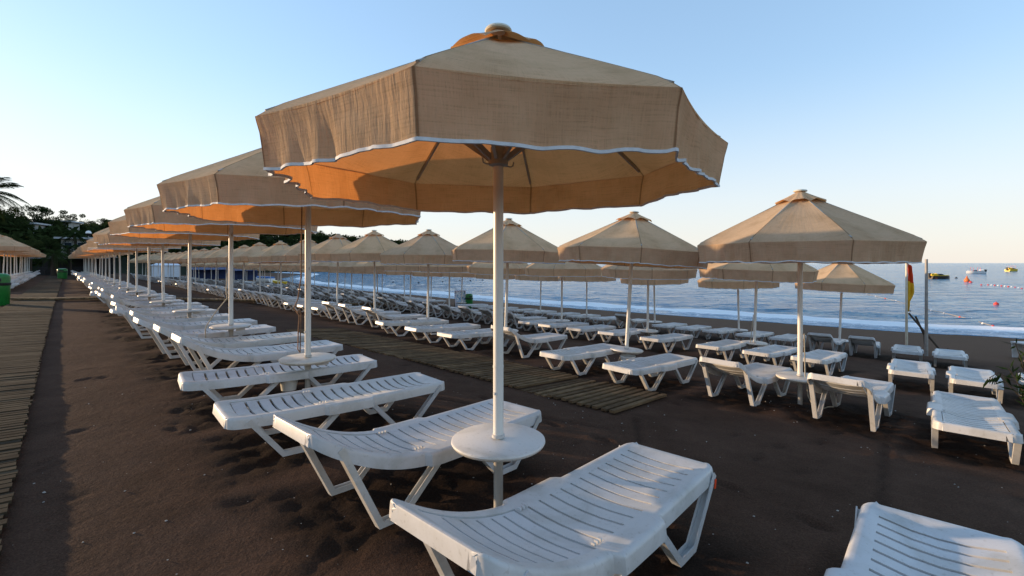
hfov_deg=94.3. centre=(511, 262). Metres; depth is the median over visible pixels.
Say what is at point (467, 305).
sun lounger
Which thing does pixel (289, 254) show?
beach parasol
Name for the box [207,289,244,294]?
sun lounger
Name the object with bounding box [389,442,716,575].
sun lounger
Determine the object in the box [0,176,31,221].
palm tree
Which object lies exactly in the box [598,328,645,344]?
sun lounger
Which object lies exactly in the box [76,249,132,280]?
beach parasol
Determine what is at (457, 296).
display board
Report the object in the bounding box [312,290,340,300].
sun lounger
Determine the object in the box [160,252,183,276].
beach parasol
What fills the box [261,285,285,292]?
sun lounger
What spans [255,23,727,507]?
beach parasol
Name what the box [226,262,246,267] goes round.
beach parasol
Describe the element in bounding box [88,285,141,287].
sun lounger
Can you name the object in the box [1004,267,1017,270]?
yellow motorboat
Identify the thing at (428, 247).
beach parasol
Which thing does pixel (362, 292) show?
sun lounger
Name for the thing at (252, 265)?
beach parasol
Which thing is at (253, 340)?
sun lounger
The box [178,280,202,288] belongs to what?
sun lounger
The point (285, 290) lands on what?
sun lounger
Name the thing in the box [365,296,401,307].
sun lounger
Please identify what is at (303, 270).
beach parasol
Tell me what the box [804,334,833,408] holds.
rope
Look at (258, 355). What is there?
sun lounger
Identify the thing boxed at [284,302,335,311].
sun lounger
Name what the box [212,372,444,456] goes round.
sun lounger
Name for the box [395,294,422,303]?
sun lounger
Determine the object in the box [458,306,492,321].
sun lounger
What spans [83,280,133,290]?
sun lounger
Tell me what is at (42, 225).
hillside house
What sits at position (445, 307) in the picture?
sun lounger
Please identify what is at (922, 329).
leaning stick
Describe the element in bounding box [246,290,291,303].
sun lounger
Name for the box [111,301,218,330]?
sun lounger
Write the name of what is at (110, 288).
sun lounger
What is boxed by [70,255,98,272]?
beach parasol
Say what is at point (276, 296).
sun lounger
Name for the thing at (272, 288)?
sun lounger
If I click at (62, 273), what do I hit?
litter bin
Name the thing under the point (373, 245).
beach parasol
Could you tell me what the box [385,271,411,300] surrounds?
beach parasol
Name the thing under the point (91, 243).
beach parasol
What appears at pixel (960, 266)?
open sea
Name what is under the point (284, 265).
beach parasol
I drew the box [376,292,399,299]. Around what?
sun lounger
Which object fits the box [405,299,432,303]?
sun lounger
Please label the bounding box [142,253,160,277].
beach parasol
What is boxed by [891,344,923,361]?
sun lounger
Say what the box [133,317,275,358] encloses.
sun lounger
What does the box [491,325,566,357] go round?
sun lounger
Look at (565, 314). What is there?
sun lounger
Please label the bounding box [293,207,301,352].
rope
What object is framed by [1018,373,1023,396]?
sun lounger
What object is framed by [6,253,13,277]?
beach parasol
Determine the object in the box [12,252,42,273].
beach parasol
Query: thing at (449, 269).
beach parasol
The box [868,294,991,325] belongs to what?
float rope
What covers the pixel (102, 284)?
sun lounger
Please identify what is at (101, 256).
beach parasol
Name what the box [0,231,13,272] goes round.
broadleaf tree
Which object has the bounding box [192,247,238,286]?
beach parasol
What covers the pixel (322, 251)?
beach parasol
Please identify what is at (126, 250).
beach parasol
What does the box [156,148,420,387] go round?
beach parasol
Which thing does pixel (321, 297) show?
sun lounger
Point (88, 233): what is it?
street lamp
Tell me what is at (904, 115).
sky
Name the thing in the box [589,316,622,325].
sun lounger
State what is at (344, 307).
sun lounger
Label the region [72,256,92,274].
beach parasol
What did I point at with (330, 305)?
sun lounger
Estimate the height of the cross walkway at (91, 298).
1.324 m
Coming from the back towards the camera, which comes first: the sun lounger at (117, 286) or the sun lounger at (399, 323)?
the sun lounger at (117, 286)
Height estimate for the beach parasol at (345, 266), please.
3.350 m
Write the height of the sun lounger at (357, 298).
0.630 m
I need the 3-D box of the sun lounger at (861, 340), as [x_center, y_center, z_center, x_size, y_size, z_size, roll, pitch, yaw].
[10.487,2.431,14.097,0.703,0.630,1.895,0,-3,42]
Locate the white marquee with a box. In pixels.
[151,263,179,276]
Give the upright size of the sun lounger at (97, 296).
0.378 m
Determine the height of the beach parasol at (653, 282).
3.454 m
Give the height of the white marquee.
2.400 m
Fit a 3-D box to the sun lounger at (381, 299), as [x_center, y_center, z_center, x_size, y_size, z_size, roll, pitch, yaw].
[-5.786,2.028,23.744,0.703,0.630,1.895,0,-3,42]
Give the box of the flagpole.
[905,263,913,344]
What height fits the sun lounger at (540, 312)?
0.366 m
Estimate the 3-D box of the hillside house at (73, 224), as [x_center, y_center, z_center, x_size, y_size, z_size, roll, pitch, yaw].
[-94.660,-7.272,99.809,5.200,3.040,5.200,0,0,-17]
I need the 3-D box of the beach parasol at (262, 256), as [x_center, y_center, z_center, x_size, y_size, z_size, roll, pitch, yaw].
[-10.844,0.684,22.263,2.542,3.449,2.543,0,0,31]
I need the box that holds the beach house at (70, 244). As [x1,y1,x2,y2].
[54,237,92,255]
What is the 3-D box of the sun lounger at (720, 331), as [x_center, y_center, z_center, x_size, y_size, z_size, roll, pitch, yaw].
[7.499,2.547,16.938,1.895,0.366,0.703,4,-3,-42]
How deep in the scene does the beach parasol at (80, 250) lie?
24.45 m
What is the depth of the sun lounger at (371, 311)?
13.82 m
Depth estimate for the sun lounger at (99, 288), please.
17.51 m
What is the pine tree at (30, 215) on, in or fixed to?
on the hills
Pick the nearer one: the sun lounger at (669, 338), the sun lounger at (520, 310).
the sun lounger at (669, 338)
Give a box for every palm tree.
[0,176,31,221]
[31,248,75,275]
[50,244,79,255]
[56,230,87,251]
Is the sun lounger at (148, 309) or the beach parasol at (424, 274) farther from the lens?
the beach parasol at (424, 274)
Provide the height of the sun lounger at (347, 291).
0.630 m
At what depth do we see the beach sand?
4.10 m
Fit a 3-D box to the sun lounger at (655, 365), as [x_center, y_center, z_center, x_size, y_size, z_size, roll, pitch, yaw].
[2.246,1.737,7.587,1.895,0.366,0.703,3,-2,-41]
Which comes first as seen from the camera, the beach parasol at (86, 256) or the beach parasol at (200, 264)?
the beach parasol at (86, 256)
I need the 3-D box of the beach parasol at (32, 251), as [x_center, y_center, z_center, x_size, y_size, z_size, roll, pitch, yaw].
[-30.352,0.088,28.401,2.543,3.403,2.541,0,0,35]
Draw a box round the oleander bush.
[983,339,1023,406]
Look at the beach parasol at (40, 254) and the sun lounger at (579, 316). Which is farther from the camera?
the beach parasol at (40, 254)
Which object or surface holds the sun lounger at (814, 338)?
on the beach sand
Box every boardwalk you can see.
[0,276,62,312]
[0,312,52,554]
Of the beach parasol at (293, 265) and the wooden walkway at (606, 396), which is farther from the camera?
the beach parasol at (293, 265)
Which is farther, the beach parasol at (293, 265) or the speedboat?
the speedboat
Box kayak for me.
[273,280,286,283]
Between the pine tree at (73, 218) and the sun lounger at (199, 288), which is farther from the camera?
the pine tree at (73, 218)
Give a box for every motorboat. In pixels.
[966,267,986,273]
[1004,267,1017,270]
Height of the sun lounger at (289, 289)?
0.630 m
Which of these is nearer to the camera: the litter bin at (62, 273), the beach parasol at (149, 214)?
the beach parasol at (149, 214)
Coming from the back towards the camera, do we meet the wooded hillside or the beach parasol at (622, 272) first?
the wooded hillside
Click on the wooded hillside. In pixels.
(53, 231)
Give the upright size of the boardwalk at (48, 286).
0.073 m
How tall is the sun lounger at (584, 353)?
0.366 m
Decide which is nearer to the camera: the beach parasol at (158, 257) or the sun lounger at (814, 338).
the sun lounger at (814, 338)
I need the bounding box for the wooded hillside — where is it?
[0,210,407,266]
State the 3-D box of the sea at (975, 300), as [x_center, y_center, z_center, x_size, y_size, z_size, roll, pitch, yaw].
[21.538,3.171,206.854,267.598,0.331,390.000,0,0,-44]
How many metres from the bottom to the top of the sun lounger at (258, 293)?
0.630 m
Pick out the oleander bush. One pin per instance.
(995, 379)
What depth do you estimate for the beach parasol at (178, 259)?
36.00 m
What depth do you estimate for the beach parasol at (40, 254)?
40.31 m
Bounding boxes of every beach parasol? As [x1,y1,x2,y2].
[0,235,30,251]
[0,236,35,272]
[0,250,37,276]
[0,254,37,274]
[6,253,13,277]
[11,242,39,277]
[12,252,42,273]
[15,253,41,274]
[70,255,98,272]
[72,251,100,276]
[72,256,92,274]
[75,250,107,278]
[75,251,104,277]
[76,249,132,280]
[77,248,132,282]
[78,246,118,284]
[81,243,127,287]
[86,238,180,295]
[86,244,167,290]
[88,255,116,275]
[92,227,160,300]
[96,229,220,306]
[108,215,259,317]
[124,196,317,336]
[138,254,154,276]
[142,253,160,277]
[151,252,169,278]
[155,252,175,278]
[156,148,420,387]
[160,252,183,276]
[166,251,187,280]
[174,249,206,283]
[181,248,209,289]
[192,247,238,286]
[197,263,211,278]
[201,246,233,288]
[211,262,226,270]
[216,245,248,294]
[218,262,228,266]
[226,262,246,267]
[233,242,267,298]
[236,262,253,288]
[246,263,266,289]
[248,241,304,304]
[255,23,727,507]
[261,263,278,291]
[271,239,322,300]
[272,263,292,294]
[288,262,312,291]
[298,234,351,311]
[299,269,314,285]
[311,262,334,299]
[313,270,327,271]
[328,262,357,300]
[329,271,345,288]
[330,230,398,321]
[346,271,363,296]
[352,262,384,302]
[364,271,385,294]
[379,229,472,319]
[383,264,420,310]
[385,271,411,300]
[412,271,441,299]
[420,265,466,313]
[442,272,475,303]
[451,218,564,346]
[467,262,528,274]
[475,274,514,279]
[515,275,559,310]
[524,261,600,331]
[557,211,707,354]
[558,264,615,322]
[601,265,697,343]
[620,279,688,328]
[697,189,926,404]
[697,277,779,338]
[699,263,818,356]
[795,264,894,351]
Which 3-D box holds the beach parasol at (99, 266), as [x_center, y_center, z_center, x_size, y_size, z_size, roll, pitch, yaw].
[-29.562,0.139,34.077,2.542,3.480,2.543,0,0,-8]
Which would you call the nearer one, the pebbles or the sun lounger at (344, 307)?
the pebbles
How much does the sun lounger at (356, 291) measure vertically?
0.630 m
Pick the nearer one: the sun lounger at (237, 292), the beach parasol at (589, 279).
the beach parasol at (589, 279)
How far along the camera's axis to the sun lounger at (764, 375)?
6.71 m
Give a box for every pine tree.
[1,210,34,234]
[9,205,52,222]
[29,206,67,225]
[59,214,92,229]
[91,218,108,223]
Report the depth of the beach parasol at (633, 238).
7.88 m
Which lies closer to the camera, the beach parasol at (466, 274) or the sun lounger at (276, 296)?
the sun lounger at (276, 296)
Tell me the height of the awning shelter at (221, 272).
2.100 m
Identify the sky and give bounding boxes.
[0,0,1023,262]
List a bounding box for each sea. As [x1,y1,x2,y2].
[267,269,1023,338]
[527,263,1023,270]
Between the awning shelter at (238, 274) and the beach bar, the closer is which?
the beach bar
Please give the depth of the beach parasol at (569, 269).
15.48 m
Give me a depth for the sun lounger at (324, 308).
16.52 m
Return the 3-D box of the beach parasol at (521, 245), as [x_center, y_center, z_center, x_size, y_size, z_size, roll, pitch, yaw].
[-0.097,0.677,11.069,2.542,3.452,2.543,0,0,-12]
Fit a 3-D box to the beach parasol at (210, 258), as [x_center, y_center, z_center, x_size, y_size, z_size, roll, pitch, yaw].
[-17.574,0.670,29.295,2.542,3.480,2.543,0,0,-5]
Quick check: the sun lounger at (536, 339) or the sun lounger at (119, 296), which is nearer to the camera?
the sun lounger at (536, 339)
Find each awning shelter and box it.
[192,267,228,278]
[228,268,257,279]
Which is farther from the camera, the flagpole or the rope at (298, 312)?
the flagpole
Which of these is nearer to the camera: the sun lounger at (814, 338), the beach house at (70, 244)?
the sun lounger at (814, 338)
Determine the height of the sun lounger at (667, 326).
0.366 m
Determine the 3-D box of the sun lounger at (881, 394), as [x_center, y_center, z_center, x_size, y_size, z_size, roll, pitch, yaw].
[4.361,1.645,6.053,1.895,0.630,0.703,3,-2,-44]
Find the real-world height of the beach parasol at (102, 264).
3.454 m
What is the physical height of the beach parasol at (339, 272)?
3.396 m
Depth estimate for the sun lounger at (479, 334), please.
10.39 m
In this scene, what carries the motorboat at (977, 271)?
on the sea at (975, 300)
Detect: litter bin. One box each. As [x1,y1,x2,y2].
[0,273,10,305]
[57,268,67,278]
[465,294,472,308]
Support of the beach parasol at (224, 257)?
on the beach sand
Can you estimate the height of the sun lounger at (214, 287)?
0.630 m
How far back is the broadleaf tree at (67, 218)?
97.89 m
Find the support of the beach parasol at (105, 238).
on the beach sand
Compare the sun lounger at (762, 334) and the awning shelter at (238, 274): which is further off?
the awning shelter at (238, 274)
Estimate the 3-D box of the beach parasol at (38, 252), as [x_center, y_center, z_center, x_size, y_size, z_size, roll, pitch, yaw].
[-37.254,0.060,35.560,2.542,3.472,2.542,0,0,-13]
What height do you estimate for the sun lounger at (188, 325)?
0.649 m
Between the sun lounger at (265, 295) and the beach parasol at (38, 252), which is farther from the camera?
the beach parasol at (38, 252)
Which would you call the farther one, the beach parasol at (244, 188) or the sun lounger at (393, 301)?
the sun lounger at (393, 301)
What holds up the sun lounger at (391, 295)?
on the beach sand
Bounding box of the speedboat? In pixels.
[928,273,949,278]
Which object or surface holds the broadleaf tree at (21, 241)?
on the beach sand
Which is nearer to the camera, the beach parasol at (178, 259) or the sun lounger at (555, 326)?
the sun lounger at (555, 326)
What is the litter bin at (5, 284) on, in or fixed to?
on the beach sand
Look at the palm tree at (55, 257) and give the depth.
55.81 m
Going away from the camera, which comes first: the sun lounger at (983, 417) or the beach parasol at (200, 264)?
the sun lounger at (983, 417)
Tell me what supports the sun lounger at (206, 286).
on the beach sand
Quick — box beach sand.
[0,272,1023,575]
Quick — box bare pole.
[924,259,927,355]
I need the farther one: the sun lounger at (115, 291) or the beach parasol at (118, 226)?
the sun lounger at (115, 291)
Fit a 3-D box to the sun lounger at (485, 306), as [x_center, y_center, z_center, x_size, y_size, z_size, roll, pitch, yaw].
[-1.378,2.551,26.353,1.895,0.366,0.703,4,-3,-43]
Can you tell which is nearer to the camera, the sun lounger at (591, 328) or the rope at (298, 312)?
the rope at (298, 312)
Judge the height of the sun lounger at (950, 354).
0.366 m
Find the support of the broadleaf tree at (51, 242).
on the hills
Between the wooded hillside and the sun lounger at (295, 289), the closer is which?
the sun lounger at (295, 289)
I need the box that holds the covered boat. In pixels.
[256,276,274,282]
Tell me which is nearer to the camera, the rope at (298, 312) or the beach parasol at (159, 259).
the rope at (298, 312)
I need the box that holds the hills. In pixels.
[1,236,299,274]
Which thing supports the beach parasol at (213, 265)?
on the beach sand
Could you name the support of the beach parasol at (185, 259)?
on the beach sand
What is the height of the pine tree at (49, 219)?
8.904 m
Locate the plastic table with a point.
(1020, 345)
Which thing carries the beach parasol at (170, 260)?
on the beach sand
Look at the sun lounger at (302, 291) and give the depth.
30.93 m
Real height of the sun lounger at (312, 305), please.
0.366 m
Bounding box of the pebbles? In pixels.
[33,358,1002,574]
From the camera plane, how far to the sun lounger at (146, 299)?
15.20 m
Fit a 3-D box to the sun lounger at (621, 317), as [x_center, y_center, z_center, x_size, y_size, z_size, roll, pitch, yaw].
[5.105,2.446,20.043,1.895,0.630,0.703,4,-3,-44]
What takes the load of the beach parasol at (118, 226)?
on the beach sand
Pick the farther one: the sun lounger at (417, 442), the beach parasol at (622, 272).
the beach parasol at (622, 272)
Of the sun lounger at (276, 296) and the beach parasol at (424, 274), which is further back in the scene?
the beach parasol at (424, 274)
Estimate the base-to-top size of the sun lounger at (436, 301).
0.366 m
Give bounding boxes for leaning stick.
[908,313,938,348]
[914,316,924,345]
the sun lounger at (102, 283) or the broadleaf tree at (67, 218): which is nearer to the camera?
the sun lounger at (102, 283)
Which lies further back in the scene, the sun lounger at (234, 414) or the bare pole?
the bare pole
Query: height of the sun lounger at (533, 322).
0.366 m
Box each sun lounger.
[81,279,129,290]
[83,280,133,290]
[85,278,131,289]
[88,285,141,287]
[89,283,147,290]
[90,287,144,290]
[90,291,156,302]
[91,282,147,290]
[91,290,153,299]
[95,291,175,308]
[98,287,167,295]
[98,293,184,315]
[101,288,175,305]
[110,305,208,323]
[111,295,201,307]
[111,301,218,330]
[115,305,228,338]
[130,310,257,346]
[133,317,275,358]
[153,323,304,370]
[171,333,342,379]
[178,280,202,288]
[178,354,377,410]
[193,282,222,291]
[197,283,223,292]
[203,284,239,293]
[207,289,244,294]
[210,285,244,296]
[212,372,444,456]
[215,286,253,297]
[224,287,264,298]
[233,288,273,299]
[238,289,280,298]
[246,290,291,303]
[254,291,300,304]
[260,292,304,306]
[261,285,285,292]
[267,285,291,293]
[272,294,322,309]
[273,399,541,528]
[276,286,304,294]
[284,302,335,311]
[285,287,303,295]
[292,288,321,297]
[297,304,351,314]
[298,289,324,298]
[311,294,338,299]
[311,306,365,317]
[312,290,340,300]
[322,291,348,301]
[322,301,376,320]
[330,297,364,302]
[338,303,400,324]
[340,293,373,302]
[343,289,365,296]
[349,294,382,306]
[353,290,373,296]
[358,290,376,298]
[362,306,425,328]
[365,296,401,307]
[375,319,448,335]
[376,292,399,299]
[377,297,411,309]
[387,293,414,301]
[387,298,423,311]
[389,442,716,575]
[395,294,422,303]
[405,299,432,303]
[405,300,441,313]
[405,323,480,342]
[417,300,445,304]
[422,302,459,316]
[437,328,509,349]
[438,304,479,318]
[457,304,487,309]
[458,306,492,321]
[471,305,492,310]
[479,308,523,323]
[487,307,517,311]
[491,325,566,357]
[503,310,546,328]
[508,308,537,315]
[518,319,563,332]
[524,310,556,317]
[538,322,588,334]
[539,343,623,375]
[547,312,579,320]
[566,324,615,340]
[567,314,600,322]
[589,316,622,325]
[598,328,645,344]
[602,353,697,390]
[615,314,649,328]
[640,333,693,352]
[652,322,686,333]
[675,325,711,337]
[696,339,748,360]
[699,356,792,405]
[702,327,737,339]
[735,331,773,343]
[742,344,796,365]
[768,334,806,346]
[790,349,847,375]
[807,332,845,351]
[807,373,895,431]
[824,502,1023,575]
[848,335,880,357]
[887,359,935,391]
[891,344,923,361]
[926,391,1023,464]
[932,348,968,367]
[945,366,1003,403]
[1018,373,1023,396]
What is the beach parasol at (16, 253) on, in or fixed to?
on the beach sand
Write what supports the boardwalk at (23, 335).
on the beach sand
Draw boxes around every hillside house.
[28,222,50,232]
[42,220,83,232]
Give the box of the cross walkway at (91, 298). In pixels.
[10,296,412,306]
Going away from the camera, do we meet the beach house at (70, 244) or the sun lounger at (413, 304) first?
the sun lounger at (413, 304)
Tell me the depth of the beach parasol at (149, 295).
14.89 m
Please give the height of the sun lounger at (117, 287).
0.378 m
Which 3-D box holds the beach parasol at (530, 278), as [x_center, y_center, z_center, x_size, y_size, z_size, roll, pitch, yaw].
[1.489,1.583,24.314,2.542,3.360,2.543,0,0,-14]
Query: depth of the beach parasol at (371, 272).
35.24 m
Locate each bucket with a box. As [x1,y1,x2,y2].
[280,380,297,391]
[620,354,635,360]
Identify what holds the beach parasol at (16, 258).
on the beach sand
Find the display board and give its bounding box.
[454,290,465,306]
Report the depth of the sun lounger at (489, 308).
25.31 m
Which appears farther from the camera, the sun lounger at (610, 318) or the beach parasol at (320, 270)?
the beach parasol at (320, 270)
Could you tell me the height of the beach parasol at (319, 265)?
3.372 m
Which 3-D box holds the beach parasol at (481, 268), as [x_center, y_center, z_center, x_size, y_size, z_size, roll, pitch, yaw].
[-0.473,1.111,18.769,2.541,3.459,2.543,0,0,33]
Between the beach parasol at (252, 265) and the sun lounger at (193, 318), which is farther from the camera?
the beach parasol at (252, 265)
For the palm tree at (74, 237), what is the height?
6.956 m
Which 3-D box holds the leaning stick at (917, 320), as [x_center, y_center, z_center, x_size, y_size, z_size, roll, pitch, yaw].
[13.114,2.307,15.238,0.275,1.148,0.687,0,0,38]
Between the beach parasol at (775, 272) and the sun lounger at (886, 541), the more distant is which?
the beach parasol at (775, 272)
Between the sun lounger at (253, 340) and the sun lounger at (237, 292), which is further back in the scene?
the sun lounger at (237, 292)
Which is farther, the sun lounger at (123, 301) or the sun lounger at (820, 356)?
the sun lounger at (123, 301)
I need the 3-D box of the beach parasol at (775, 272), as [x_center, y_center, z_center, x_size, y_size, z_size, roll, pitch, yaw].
[6.116,1.119,11.856,2.541,3.455,2.543,0,0,36]
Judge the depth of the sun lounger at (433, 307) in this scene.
20.61 m
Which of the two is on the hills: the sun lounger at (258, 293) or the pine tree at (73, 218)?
the pine tree at (73, 218)
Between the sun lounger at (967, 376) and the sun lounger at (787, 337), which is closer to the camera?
the sun lounger at (967, 376)
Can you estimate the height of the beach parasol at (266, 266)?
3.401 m
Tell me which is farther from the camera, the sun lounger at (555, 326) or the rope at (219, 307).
the sun lounger at (555, 326)
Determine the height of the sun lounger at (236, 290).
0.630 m
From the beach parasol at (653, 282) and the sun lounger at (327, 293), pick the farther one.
the sun lounger at (327, 293)
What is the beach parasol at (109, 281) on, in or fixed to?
on the beach sand
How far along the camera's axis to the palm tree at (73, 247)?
65.88 m
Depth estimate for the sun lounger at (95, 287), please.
20.32 m
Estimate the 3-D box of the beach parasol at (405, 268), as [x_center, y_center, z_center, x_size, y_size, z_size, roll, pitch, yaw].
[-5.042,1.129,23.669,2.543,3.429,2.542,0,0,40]
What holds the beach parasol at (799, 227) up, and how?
on the beach sand
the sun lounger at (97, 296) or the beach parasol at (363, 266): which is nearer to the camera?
the sun lounger at (97, 296)
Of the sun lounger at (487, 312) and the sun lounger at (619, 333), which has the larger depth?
the sun lounger at (487, 312)
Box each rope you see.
[205,273,227,337]
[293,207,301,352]
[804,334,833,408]
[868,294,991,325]
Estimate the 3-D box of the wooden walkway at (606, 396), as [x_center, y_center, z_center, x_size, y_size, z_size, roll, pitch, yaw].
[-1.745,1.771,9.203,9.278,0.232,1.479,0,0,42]
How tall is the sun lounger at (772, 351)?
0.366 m
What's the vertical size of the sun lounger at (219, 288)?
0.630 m
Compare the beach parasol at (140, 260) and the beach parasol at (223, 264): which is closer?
the beach parasol at (223, 264)
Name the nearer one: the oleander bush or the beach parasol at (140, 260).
the oleander bush
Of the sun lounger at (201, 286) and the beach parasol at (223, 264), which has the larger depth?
the beach parasol at (223, 264)
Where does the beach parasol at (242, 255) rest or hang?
on the beach sand
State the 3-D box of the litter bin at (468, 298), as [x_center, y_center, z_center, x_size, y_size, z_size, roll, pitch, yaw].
[-2.664,2.364,29.491,0.488,0.920,0.488,0,0,-29]
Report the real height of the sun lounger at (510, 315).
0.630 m
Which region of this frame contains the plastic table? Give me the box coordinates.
[1010,341,1023,356]
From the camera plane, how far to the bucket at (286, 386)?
5.27 m
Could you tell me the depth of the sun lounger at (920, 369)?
8.71 m
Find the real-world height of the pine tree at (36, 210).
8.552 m
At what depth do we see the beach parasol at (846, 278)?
14.11 m
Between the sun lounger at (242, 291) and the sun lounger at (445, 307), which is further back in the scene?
the sun lounger at (242, 291)
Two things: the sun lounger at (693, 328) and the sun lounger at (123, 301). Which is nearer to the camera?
the sun lounger at (123, 301)
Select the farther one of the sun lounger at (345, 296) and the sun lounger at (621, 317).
the sun lounger at (345, 296)
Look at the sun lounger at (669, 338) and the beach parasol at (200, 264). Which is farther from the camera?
the beach parasol at (200, 264)
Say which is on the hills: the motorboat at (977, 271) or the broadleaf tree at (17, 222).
the broadleaf tree at (17, 222)
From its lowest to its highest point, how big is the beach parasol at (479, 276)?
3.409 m
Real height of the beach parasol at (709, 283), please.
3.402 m
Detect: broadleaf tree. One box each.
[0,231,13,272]
[1,209,26,236]
[5,235,30,272]
[23,238,43,265]
[33,235,61,251]
[51,216,70,226]
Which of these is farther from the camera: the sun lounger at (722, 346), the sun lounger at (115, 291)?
the sun lounger at (115, 291)
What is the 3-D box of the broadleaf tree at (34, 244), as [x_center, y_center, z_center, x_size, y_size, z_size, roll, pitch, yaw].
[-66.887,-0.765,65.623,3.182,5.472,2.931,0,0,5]
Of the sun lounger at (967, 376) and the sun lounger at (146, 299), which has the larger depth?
the sun lounger at (146, 299)
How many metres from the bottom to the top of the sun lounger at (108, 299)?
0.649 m
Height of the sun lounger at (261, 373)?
0.378 m
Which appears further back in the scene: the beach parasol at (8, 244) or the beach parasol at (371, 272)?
the beach parasol at (371, 272)
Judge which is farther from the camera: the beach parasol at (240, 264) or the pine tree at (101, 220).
the pine tree at (101, 220)
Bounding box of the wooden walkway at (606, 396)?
[286,328,666,413]
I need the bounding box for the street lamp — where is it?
[85,231,91,239]
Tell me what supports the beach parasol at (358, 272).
on the beach sand
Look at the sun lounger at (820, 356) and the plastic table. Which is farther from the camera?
the plastic table
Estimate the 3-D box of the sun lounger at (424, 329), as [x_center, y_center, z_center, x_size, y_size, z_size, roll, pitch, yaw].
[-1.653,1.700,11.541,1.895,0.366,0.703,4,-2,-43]
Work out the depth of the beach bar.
59.98 m
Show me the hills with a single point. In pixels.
(124, 265)
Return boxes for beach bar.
[28,256,117,274]
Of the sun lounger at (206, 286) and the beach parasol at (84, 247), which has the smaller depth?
the beach parasol at (84, 247)
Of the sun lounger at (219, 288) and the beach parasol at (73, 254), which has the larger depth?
the beach parasol at (73, 254)

